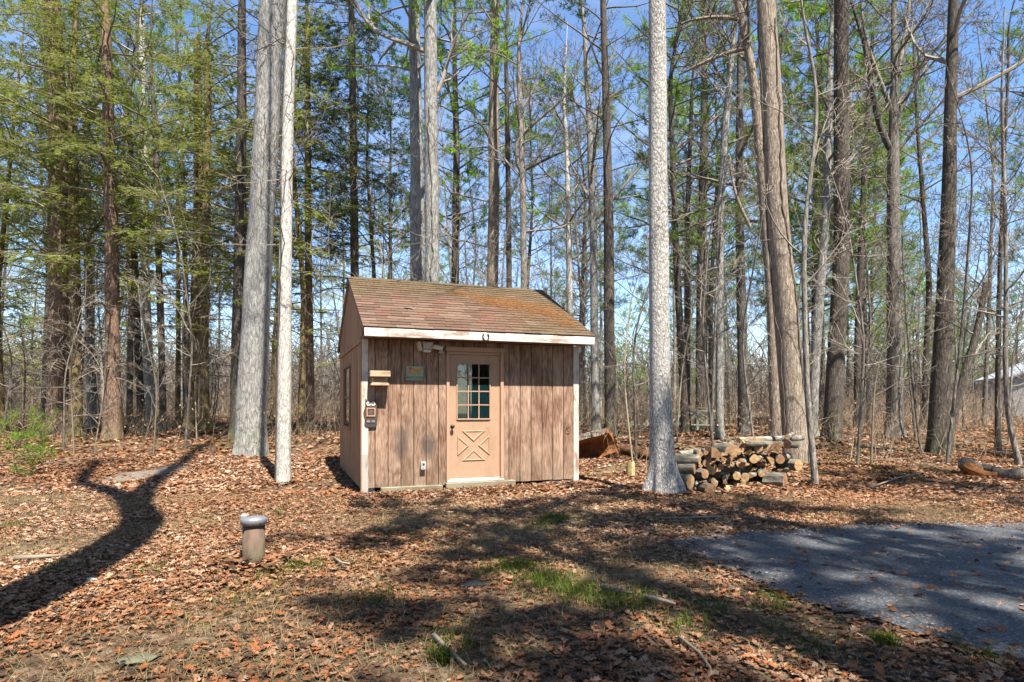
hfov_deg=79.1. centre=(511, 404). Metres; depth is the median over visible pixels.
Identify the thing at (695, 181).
pine tree
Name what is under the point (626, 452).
fallen log
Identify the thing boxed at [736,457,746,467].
firewood log
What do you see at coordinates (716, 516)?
stick
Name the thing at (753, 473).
firewood log
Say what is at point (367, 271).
bare tree
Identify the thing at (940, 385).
oak tree
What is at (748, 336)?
sapling
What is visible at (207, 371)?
sapling
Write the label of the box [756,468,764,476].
firewood log
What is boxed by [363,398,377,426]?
owl plaque
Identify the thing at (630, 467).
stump
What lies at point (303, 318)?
hemlock tree
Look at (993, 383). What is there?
sapling
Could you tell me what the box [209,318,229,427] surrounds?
sapling
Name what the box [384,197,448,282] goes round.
pine tree
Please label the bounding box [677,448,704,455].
firewood log
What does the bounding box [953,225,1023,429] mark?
sapling
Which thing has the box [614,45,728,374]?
pine tree
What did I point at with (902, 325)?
sapling
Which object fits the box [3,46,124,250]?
bare tree
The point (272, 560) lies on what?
leaf drifts
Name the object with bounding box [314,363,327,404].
sapling
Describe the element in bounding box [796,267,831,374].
pine tree
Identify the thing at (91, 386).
sapling
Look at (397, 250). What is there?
pine tree
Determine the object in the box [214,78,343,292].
bare tree
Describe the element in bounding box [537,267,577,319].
pine tree
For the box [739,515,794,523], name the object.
stick
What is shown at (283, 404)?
pale tree
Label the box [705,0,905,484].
sapling
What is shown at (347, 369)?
window
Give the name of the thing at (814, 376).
tree
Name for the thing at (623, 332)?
pine tree
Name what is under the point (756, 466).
firewood log
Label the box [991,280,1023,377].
pine tree
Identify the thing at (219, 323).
bare tree
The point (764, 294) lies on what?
bare tree
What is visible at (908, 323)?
sapling
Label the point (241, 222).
hemlock tree
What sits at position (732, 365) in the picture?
sapling
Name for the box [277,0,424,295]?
spruce tree
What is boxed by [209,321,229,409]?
sapling
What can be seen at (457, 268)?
sapling
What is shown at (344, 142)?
bare tree
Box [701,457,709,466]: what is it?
firewood log
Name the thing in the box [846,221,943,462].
sapling
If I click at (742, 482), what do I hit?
firewood log
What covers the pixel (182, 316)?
bare tree
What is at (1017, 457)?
slim tree
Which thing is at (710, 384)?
sapling
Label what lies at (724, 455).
firewood log
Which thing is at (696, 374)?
sapling
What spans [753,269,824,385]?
sapling
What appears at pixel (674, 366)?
bare tree
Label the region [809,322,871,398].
sapling
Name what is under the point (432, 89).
tree
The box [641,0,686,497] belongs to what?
pale tree
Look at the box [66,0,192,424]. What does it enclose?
pine tree
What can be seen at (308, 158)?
tree
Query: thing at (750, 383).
sapling
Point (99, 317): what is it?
sapling
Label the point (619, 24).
sky
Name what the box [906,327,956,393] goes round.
sapling
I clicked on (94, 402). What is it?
tree
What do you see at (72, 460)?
stick
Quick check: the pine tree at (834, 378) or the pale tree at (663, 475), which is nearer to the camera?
the pale tree at (663, 475)
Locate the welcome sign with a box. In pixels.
[406,366,423,380]
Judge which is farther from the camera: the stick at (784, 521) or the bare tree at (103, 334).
the bare tree at (103, 334)
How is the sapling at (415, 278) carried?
on the ground at (318, 660)
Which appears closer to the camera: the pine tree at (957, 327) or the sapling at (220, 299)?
the sapling at (220, 299)
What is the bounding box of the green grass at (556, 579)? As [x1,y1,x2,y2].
[1,504,1014,681]
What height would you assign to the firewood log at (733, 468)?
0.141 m
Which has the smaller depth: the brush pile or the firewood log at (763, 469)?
the firewood log at (763, 469)
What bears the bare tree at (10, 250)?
on the ground at (318, 660)
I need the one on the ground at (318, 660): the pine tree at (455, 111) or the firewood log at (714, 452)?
the pine tree at (455, 111)
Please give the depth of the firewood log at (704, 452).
10.22 m
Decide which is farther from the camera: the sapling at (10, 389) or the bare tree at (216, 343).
the bare tree at (216, 343)
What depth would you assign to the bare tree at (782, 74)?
26.57 m
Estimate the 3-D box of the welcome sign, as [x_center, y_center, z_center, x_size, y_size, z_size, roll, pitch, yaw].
[-1.559,-0.508,9.937,0.290,0.240,0.023,0,0,-20]
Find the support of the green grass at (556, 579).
on the ground at (318, 660)
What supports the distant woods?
on the ground at (318, 660)
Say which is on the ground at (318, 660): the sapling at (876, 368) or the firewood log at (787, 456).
the sapling at (876, 368)
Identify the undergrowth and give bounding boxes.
[0,370,1023,470]
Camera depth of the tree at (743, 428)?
20.39 m
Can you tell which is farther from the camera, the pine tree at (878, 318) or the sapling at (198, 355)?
the pine tree at (878, 318)
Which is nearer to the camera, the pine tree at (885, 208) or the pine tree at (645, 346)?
the pine tree at (885, 208)
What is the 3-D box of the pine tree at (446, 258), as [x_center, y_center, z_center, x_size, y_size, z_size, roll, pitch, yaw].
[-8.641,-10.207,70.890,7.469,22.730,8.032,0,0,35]
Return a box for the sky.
[0,0,1023,402]
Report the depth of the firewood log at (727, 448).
10.22 m
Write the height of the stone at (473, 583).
0.052 m
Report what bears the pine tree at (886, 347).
on the ground at (318, 660)
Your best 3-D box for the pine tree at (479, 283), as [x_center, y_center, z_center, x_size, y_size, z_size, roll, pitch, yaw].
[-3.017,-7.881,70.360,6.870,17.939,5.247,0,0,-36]
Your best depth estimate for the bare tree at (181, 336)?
68.37 m
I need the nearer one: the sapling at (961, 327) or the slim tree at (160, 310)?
the sapling at (961, 327)
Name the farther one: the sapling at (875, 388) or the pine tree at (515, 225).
the pine tree at (515, 225)
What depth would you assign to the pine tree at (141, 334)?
67.33 m
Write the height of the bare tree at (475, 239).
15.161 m
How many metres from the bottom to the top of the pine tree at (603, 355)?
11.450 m
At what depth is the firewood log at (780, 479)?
10.75 m
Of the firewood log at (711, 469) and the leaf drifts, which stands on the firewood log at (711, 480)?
the firewood log at (711, 469)
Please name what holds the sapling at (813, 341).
on the ground at (318, 660)
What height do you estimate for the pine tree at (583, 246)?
20.309 m
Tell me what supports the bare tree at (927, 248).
on the ground at (318, 660)
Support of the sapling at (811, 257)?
on the ground at (318, 660)
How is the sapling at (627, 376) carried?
on the ground at (318, 660)
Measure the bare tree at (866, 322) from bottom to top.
18.545 m
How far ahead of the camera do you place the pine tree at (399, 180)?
34.22 m
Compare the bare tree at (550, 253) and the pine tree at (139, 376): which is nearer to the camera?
the pine tree at (139, 376)
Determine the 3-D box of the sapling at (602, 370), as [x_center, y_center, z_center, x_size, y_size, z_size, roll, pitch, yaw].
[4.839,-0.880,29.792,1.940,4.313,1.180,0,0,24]
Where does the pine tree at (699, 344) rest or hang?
on the ground at (318, 660)
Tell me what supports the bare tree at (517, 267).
on the ground at (318, 660)
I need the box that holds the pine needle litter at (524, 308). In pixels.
[365,280,583,331]
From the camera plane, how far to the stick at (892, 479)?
10.83 m
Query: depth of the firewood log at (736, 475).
10.56 m
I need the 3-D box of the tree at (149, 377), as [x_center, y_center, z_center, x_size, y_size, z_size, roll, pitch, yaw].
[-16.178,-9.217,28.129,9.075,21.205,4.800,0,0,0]
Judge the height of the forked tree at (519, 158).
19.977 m
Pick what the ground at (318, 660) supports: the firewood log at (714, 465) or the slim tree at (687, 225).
the slim tree at (687, 225)
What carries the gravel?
on the ground at (318, 660)
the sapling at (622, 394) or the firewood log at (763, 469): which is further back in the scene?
the sapling at (622, 394)
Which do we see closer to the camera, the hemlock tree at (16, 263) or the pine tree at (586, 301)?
the hemlock tree at (16, 263)
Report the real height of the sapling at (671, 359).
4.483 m
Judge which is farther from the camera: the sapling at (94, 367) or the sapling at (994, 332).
the sapling at (994, 332)
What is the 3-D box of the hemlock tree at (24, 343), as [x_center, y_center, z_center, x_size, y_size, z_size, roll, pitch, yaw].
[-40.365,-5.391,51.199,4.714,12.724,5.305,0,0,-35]
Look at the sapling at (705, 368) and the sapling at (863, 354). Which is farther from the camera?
the sapling at (705, 368)
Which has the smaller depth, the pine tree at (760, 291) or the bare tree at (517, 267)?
the pine tree at (760, 291)
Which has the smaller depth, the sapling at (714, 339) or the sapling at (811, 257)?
the sapling at (811, 257)
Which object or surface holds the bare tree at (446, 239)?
on the ground at (318, 660)
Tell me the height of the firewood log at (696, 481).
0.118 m
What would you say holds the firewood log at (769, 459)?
on the firewood log at (780, 479)
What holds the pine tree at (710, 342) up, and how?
on the ground at (318, 660)
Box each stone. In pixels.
[84,577,97,581]
[115,652,157,664]
[464,580,484,587]
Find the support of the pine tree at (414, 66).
on the ground at (318, 660)
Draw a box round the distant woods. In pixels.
[3,293,1023,411]
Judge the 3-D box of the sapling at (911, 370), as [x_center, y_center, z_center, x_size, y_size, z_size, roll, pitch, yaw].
[9.505,-2.932,15.541,2.818,8.834,3.278,0,0,-26]
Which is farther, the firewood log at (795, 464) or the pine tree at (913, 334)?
the pine tree at (913, 334)
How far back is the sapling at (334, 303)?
17.03 m
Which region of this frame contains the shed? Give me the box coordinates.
[337,277,595,492]
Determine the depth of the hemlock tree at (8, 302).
67.20 m
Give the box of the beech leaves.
[1,374,1023,458]
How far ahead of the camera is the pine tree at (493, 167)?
23.84 m
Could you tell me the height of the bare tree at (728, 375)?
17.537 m
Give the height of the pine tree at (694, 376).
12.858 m
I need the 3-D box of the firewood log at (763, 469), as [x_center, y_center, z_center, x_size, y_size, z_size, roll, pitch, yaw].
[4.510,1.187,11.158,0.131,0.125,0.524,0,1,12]
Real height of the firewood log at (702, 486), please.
0.196 m
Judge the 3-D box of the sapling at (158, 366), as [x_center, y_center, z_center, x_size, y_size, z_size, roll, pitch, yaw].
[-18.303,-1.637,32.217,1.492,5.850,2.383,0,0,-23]
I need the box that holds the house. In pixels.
[974,362,1023,416]
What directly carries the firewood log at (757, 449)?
on the firewood log at (753, 458)
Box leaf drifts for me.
[48,434,971,580]
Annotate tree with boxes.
[0,0,103,430]
[0,0,118,424]
[0,0,177,437]
[0,0,198,435]
[0,0,223,441]
[0,20,47,298]
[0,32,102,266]
[0,62,44,225]
[0,128,44,392]
[0,189,27,303]
[1,119,46,352]
[1,227,42,330]
[1,262,44,403]
[2,265,22,370]
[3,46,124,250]
[3,234,44,408]
[5,261,102,369]
[24,0,225,430]
[37,0,136,429]
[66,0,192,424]
[75,0,278,433]
[78,158,123,413]
[79,4,295,431]
[79,190,124,408]
[81,46,249,425]
[81,144,171,420]
[82,197,165,413]
[82,208,152,410]
[90,0,357,439]
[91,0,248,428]
[94,0,251,422]
[117,0,279,430]
[120,262,157,389]
[165,250,190,406]
[165,276,189,360]
[175,0,355,484]
[186,134,273,283]
[189,270,230,387]
[193,0,303,455]
[199,0,395,432]
[208,0,407,431]
[211,168,278,363]
[211,204,231,409]
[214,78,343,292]
[222,187,329,418]
[231,162,318,418]
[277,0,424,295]
[292,0,423,222]
[292,170,385,413]
[299,1,447,277]
[312,195,346,406]
[322,229,382,344]
[324,34,460,278]
[326,0,528,281]
[346,0,490,282]
[359,200,409,279]
[379,0,551,283]
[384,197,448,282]
[385,69,504,282]
[408,219,462,283]
[436,0,580,287]
[439,121,530,285]
[446,0,553,287]
[450,0,603,288]
[467,260,486,285]
[472,71,594,288]
[499,242,541,288]
[500,4,627,315]
[511,0,671,436]
[511,132,601,307]
[518,57,645,416]
[526,0,692,431]
[532,67,630,425]
[535,106,647,417]
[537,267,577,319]
[553,189,624,406]
[579,0,781,432]
[586,324,603,394]
[613,0,796,423]
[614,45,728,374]
[614,300,644,403]
[622,151,709,409]
[628,287,676,391]
[631,0,824,435]
[633,0,830,434]
[636,7,735,431]
[638,325,648,381]
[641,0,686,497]
[647,14,794,421]
[667,0,760,439]
[669,166,748,392]
[669,210,727,403]
[670,303,695,386]
[670,321,695,396]
[691,175,760,417]
[706,252,754,411]
[711,0,965,423]
[713,16,874,278]
[734,99,828,387]
[746,218,799,317]
[747,217,768,405]
[749,0,913,440]
[756,0,898,464]
[756,220,810,345]
[762,33,935,425]
[780,0,905,435]
[783,0,995,438]
[787,1,958,426]
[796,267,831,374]
[801,53,941,418]
[807,0,1023,427]
[825,138,918,389]
[825,231,882,409]
[829,80,957,419]
[852,144,959,389]
[867,285,916,400]
[869,207,932,358]
[870,0,1023,455]
[873,303,920,395]
[876,0,1023,465]
[903,266,933,389]
[903,301,931,404]
[904,166,1001,419]
[911,297,959,378]
[915,291,953,354]
[918,0,1023,424]
[921,279,977,381]
[930,292,968,389]
[951,277,981,376]
[952,269,973,384]
[952,275,1002,410]
[955,0,1023,450]
[957,6,1023,356]
[959,295,1010,398]
[961,253,1016,343]
[975,137,1023,300]
[990,271,1023,374]
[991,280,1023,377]
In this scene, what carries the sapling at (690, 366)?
on the ground at (318, 660)
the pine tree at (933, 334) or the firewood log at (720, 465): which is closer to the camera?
the firewood log at (720, 465)
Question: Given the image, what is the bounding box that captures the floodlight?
[416,341,443,352]
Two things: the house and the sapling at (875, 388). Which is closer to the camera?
the sapling at (875, 388)
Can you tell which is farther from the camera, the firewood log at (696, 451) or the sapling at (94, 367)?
the sapling at (94, 367)
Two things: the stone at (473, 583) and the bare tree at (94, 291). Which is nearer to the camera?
the stone at (473, 583)
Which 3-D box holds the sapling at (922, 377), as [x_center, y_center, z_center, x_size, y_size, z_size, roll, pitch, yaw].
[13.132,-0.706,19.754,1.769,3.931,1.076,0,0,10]
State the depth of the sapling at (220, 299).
25.16 m
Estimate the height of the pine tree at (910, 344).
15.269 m
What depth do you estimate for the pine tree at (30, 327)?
39.89 m
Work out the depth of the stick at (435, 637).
3.49 m
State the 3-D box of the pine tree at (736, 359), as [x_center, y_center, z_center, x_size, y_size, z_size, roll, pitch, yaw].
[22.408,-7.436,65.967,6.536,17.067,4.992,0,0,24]
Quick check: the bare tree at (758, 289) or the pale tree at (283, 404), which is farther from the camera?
the bare tree at (758, 289)
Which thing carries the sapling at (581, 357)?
on the ground at (318, 660)
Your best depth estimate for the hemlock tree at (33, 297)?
60.97 m
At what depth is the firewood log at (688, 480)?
9.83 m
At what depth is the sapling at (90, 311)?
24.28 m
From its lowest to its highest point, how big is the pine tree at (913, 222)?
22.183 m
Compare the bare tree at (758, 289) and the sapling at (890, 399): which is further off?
the bare tree at (758, 289)
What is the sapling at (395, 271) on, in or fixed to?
on the ground at (318, 660)
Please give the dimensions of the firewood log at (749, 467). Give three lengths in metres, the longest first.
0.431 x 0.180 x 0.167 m
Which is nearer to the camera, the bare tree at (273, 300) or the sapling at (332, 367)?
the sapling at (332, 367)
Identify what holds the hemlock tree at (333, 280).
on the ground at (318, 660)
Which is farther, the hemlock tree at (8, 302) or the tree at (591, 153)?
the hemlock tree at (8, 302)
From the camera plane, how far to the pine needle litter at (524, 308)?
11.38 m
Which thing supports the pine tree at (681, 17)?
on the ground at (318, 660)
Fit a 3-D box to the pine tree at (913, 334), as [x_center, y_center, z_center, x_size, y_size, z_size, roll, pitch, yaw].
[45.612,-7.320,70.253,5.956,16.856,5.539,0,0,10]
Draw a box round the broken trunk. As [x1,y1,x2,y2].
[579,428,619,457]
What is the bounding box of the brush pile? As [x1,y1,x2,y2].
[628,410,714,429]
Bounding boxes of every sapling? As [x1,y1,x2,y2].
[0,165,54,348]
[0,254,46,433]
[0,406,59,448]
[0,429,57,475]
[1,271,46,426]
[2,267,24,376]
[2,351,21,427]
[5,398,20,421]
[20,204,147,375]
[20,246,106,449]
[25,282,112,453]
[34,190,154,372]
[64,319,129,452]
[82,251,145,382]
[82,285,126,429]
[82,354,102,423]
[114,269,175,455]
[122,151,231,449]
[126,172,231,435]
[154,316,173,406]
[164,332,229,434]
[178,266,224,438]
[201,199,278,352]
[209,316,226,423]
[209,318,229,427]
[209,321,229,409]
[274,231,339,377]
[300,170,363,383]
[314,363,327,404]
[320,311,339,423]
[347,155,409,279]
[362,230,420,280]
[377,241,409,277]
[384,248,409,279]
[403,248,424,280]
[424,152,505,283]
[432,144,510,286]
[447,227,498,285]
[449,195,522,285]
[461,126,551,288]
[503,257,529,288]
[509,189,588,309]
[531,265,588,386]
[575,303,599,393]
[576,238,644,391]
[577,310,600,425]
[579,315,603,396]
[579,331,603,425]
[586,146,699,461]
[588,237,673,461]
[599,343,627,397]
[615,344,646,405]
[616,366,631,428]
[637,320,694,404]
[638,348,675,406]
[668,102,761,446]
[669,92,759,439]
[669,232,737,442]
[670,331,703,402]
[677,329,709,428]
[684,327,734,430]
[689,349,729,412]
[698,126,806,436]
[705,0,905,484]
[708,267,759,412]
[713,268,764,374]
[714,300,761,423]
[723,267,767,378]
[723,291,763,395]
[734,348,765,405]
[738,159,855,364]
[743,338,768,433]
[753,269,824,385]
[760,303,836,406]
[789,128,922,465]
[808,119,982,453]
[808,145,926,433]
[808,307,852,387]
[808,323,828,389]
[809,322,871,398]
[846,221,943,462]
[851,306,918,389]
[861,237,934,380]
[865,224,934,385]
[866,353,920,450]
[868,317,886,420]
[871,242,938,438]
[877,16,1023,463]
[903,267,954,423]
[904,335,931,404]
[904,337,951,434]
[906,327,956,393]
[931,187,1017,428]
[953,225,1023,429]
[954,272,1010,422]
[968,164,1023,373]
[968,342,1018,410]
[976,209,1023,441]
[982,361,1018,404]
[993,340,1023,428]
[1003,351,1023,407]
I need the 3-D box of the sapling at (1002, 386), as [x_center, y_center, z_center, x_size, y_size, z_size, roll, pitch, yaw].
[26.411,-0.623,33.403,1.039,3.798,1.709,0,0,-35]
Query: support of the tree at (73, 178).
on the ground at (318, 660)
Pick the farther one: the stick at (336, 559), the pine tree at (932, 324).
the pine tree at (932, 324)
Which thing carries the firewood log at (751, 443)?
on the firewood log
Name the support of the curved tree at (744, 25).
on the ground at (318, 660)
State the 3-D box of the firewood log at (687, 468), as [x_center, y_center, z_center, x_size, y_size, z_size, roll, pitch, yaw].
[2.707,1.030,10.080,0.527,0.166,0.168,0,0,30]
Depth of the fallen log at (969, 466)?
11.46 m
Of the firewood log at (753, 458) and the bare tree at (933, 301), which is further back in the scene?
the bare tree at (933, 301)
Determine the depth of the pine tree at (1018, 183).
22.28 m
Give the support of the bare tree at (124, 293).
on the ground at (318, 660)
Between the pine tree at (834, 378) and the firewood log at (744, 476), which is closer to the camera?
the firewood log at (744, 476)
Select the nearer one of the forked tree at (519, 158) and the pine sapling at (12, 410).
the forked tree at (519, 158)
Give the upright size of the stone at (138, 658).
0.026 m
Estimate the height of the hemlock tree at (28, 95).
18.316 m
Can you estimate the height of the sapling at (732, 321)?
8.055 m
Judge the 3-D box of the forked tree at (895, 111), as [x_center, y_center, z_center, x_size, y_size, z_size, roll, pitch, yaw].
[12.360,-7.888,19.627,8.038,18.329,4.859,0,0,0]
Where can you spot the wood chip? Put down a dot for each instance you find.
(727, 487)
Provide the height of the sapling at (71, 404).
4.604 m
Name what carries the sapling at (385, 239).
on the ground at (318, 660)
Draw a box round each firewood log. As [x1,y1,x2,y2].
[675,453,700,464]
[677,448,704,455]
[677,464,695,473]
[680,474,693,489]
[682,468,708,478]
[693,448,702,456]
[693,478,699,486]
[695,477,715,483]
[696,481,715,494]
[701,449,708,454]
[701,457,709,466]
[702,465,714,474]
[705,446,721,457]
[705,454,711,461]
[710,462,716,471]
[712,443,739,452]
[715,460,723,469]
[715,471,734,479]
[720,478,727,483]
[721,453,730,458]
[729,464,736,471]
[733,470,740,479]
[735,464,744,472]
[736,435,804,442]
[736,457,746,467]
[738,478,745,484]
[739,443,752,450]
[741,440,798,447]
[741,471,748,481]
[745,453,758,462]
[745,461,752,470]
[748,470,757,477]
[752,446,762,451]
[752,462,761,467]
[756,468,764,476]
[758,466,768,472]
[762,472,787,486]
[763,455,773,464]
[769,452,784,463]
[774,459,802,470]
[775,439,782,448]
[781,436,791,448]
[781,468,789,473]
[782,453,791,460]
[785,432,793,438]
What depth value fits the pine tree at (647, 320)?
60.71 m
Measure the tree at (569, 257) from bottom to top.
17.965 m
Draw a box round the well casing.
[239,513,267,562]
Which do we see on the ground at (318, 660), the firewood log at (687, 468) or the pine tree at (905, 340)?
the pine tree at (905, 340)
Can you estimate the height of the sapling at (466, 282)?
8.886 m
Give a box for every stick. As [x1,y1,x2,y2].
[13,554,67,560]
[42,453,122,464]
[333,556,349,563]
[431,632,466,665]
[526,536,604,552]
[600,583,632,593]
[642,594,675,604]
[658,515,721,518]
[677,635,711,669]
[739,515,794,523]
[838,451,916,460]
[870,472,922,487]
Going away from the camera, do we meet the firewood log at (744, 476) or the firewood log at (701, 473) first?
the firewood log at (701, 473)
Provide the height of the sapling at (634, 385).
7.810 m
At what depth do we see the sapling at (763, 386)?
18.88 m
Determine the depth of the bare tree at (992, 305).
69.79 m
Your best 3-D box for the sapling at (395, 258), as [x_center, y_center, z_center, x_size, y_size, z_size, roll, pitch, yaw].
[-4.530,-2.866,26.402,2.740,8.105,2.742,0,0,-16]
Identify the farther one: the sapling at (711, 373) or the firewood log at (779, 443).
the sapling at (711, 373)
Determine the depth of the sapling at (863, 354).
12.56 m
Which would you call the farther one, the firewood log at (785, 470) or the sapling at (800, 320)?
the sapling at (800, 320)
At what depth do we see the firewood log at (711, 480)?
10.28 m
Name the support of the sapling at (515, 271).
on the ground at (318, 660)
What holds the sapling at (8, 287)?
on the ground at (318, 660)
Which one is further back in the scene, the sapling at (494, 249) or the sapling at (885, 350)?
the sapling at (885, 350)
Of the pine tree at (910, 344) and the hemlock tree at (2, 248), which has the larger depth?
the pine tree at (910, 344)
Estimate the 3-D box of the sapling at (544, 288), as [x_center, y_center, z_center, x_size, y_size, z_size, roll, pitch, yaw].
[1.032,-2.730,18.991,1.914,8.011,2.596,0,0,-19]
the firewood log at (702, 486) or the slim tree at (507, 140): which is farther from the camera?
the slim tree at (507, 140)
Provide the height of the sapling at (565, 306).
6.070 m
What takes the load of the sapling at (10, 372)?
on the ground at (318, 660)
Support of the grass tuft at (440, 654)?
on the ground at (318, 660)
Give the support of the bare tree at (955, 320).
on the ground at (318, 660)
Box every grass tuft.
[417,633,462,665]
[762,602,787,612]
[863,627,910,647]
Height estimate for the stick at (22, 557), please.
0.055 m
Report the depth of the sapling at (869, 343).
20.88 m
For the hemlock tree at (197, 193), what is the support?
on the ground at (318, 660)
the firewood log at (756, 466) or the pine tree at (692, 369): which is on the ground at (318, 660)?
the pine tree at (692, 369)
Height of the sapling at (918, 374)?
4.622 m
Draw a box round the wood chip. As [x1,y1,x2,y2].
[723,485,730,490]
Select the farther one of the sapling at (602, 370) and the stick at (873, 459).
the sapling at (602, 370)
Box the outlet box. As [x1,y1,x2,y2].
[421,462,425,469]
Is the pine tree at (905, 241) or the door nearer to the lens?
the door
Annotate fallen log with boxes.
[618,444,711,461]
[958,457,1023,480]
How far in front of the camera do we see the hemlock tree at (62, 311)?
22.68 m
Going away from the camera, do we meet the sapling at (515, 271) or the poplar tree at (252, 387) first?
the poplar tree at (252, 387)
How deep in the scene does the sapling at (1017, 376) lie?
29.82 m
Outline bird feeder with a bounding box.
[368,371,390,385]
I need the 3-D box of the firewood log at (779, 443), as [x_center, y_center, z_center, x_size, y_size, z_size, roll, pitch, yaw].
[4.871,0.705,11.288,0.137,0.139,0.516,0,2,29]
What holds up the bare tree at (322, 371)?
on the ground at (318, 660)
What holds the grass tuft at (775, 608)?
on the ground at (318, 660)
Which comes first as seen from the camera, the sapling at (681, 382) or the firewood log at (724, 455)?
the firewood log at (724, 455)
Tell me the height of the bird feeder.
0.225 m
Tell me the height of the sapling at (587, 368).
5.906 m
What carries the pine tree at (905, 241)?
on the ground at (318, 660)
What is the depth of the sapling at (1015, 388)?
25.46 m
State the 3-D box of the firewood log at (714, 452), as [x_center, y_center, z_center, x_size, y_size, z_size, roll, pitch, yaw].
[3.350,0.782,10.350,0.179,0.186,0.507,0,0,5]
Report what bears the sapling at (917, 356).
on the ground at (318, 660)
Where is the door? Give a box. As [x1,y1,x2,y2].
[450,355,499,477]
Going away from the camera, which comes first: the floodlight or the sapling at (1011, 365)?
the floodlight
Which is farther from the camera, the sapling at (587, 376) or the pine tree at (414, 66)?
the sapling at (587, 376)
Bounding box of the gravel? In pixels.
[647,519,1022,671]
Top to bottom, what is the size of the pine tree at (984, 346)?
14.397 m
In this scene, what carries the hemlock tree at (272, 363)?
on the ground at (318, 660)
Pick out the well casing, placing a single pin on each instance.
(253, 537)
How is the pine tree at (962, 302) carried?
on the ground at (318, 660)
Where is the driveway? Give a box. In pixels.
[671,521,1023,660]
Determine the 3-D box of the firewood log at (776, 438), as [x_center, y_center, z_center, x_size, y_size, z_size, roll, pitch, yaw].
[4.772,0.625,11.399,1.889,0.114,0.113,0,0,-32]
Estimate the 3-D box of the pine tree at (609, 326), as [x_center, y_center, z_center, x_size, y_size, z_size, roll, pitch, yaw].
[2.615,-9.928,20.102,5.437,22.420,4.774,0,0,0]
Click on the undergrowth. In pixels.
(327, 409)
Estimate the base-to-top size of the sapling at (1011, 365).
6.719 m
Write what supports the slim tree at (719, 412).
on the ground at (318, 660)
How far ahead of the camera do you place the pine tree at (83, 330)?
60.86 m
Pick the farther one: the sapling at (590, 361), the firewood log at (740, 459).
the sapling at (590, 361)
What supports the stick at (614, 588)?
on the ground at (318, 660)
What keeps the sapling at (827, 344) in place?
on the ground at (318, 660)
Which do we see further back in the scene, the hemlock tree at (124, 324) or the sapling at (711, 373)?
the hemlock tree at (124, 324)
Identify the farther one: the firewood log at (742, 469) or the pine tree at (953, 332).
the pine tree at (953, 332)
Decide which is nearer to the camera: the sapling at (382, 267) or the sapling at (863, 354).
the sapling at (863, 354)
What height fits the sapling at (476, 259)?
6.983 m
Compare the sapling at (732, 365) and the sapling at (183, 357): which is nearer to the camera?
the sapling at (183, 357)
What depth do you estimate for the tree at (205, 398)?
24.85 m
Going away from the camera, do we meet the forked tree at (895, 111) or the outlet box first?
the outlet box
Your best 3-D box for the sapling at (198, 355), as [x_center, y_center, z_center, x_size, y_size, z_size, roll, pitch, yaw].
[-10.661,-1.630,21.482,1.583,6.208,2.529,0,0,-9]
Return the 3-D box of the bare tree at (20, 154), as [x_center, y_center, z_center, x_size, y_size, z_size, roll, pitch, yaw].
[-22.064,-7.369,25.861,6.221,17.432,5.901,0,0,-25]
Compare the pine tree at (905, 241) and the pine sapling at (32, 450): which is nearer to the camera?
the pine sapling at (32, 450)
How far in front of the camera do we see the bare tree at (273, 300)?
34.97 m
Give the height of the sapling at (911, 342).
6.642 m
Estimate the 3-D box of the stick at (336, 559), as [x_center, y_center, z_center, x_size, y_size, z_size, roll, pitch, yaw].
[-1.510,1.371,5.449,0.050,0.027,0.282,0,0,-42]
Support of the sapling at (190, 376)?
on the ground at (318, 660)
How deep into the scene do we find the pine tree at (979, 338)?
72.94 m
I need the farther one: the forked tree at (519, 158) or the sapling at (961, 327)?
the forked tree at (519, 158)
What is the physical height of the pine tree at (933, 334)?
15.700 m
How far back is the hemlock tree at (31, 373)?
67.48 m
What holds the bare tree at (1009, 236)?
on the ground at (318, 660)
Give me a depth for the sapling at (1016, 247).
12.72 m
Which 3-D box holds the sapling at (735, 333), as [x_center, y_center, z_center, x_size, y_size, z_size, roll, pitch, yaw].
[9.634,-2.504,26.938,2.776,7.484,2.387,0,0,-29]
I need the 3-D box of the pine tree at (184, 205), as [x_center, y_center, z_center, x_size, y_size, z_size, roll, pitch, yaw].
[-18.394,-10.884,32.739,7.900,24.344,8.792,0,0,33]
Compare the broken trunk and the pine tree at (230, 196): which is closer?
the broken trunk
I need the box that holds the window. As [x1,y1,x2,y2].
[343,364,350,429]
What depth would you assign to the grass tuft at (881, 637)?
3.62 m
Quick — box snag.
[950,255,1013,448]
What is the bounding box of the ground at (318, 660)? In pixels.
[0,408,1023,681]
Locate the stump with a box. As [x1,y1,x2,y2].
[626,461,634,475]
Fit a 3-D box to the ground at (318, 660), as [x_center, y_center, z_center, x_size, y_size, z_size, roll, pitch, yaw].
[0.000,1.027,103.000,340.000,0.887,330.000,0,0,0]
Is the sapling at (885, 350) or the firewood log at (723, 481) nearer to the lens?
the firewood log at (723, 481)
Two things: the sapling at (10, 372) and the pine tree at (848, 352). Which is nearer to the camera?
the sapling at (10, 372)
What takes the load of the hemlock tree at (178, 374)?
on the ground at (318, 660)
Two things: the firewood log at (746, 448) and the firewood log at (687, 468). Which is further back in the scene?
the firewood log at (746, 448)
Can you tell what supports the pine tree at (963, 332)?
on the ground at (318, 660)
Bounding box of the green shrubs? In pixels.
[0,416,1021,482]
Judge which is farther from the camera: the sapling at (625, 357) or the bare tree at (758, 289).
the bare tree at (758, 289)

